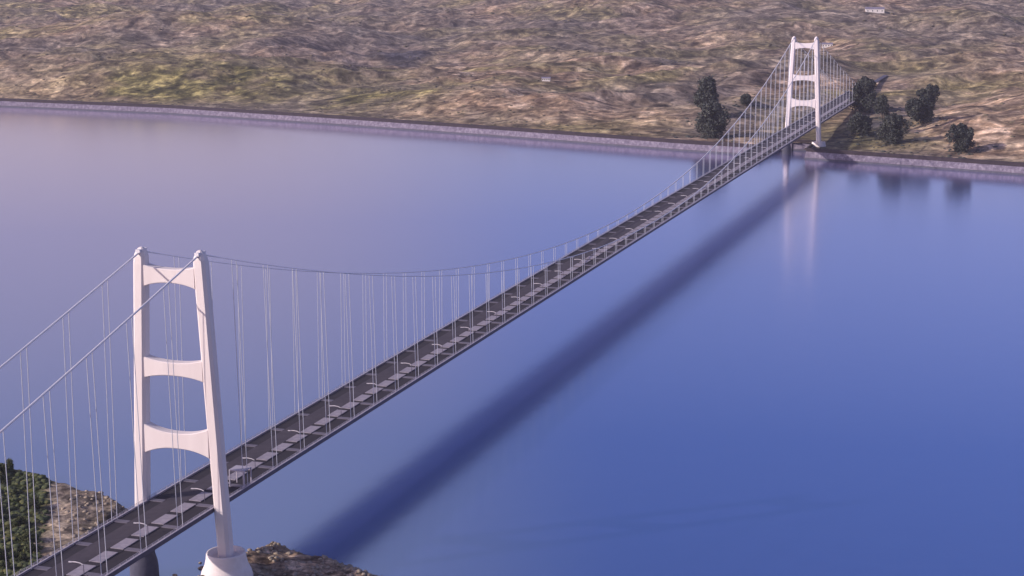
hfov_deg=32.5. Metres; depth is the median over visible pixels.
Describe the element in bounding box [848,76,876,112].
evergreen tree
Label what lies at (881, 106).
evergreen tree
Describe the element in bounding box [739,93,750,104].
evergreen tree
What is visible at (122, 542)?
suspension bridge
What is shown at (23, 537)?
broadleaf tree
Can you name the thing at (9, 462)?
broadleaf tree
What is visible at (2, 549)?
broadleaf tree
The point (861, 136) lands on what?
bushes
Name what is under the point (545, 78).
farm building
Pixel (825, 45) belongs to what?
farm building
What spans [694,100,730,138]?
evergreen tree
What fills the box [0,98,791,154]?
embankment wall
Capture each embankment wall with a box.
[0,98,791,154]
[792,139,1023,174]
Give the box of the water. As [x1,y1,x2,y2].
[0,107,1023,575]
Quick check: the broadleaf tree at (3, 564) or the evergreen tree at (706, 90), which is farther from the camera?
the evergreen tree at (706, 90)
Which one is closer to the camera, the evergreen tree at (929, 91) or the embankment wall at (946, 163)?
the embankment wall at (946, 163)
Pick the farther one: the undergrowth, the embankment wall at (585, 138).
the embankment wall at (585, 138)
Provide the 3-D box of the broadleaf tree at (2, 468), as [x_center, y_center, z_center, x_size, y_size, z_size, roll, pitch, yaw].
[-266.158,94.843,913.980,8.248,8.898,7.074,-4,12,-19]
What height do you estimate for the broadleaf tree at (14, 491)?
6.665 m
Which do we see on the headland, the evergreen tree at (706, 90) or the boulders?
the boulders
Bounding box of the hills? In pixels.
[0,0,1023,162]
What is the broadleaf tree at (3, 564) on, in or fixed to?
on the headland
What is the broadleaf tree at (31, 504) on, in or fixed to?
on the headland
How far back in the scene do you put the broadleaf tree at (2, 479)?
898.08 m
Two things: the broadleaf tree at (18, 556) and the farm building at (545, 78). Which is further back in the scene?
the farm building at (545, 78)
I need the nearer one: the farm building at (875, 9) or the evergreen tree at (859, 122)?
the evergreen tree at (859, 122)
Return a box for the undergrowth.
[0,463,51,575]
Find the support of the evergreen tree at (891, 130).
on the hills
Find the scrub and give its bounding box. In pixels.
[0,0,1023,156]
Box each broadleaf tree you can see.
[0,463,8,474]
[0,472,5,483]
[0,546,9,559]
[0,561,10,569]
[2,458,13,468]
[9,550,27,561]
[11,489,21,494]
[11,516,28,526]
[17,531,38,542]
[22,537,39,553]
[25,495,41,508]
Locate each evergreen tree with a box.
[693,75,718,107]
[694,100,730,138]
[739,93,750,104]
[847,112,872,135]
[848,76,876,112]
[873,94,889,117]
[876,113,911,144]
[904,96,934,123]
[916,84,939,107]
[945,123,975,152]
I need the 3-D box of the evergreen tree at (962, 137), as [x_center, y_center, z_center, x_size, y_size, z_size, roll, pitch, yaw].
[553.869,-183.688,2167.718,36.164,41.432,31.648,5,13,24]
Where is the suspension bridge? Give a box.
[0,36,887,575]
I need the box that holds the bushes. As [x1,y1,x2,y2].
[674,98,997,157]
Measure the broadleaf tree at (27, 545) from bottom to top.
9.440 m
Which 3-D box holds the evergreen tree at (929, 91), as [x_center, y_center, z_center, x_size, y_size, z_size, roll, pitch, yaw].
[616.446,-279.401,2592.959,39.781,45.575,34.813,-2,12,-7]
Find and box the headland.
[0,469,377,575]
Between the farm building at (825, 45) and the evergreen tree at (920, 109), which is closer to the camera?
the evergreen tree at (920, 109)
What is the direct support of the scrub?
on the hills
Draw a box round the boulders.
[0,490,381,575]
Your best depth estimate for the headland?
827.10 m
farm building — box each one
[541,77,550,80]
[822,43,832,47]
[865,7,884,12]
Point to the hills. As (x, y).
(976, 29)
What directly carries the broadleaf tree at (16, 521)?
on the headland
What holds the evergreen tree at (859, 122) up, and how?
on the hills

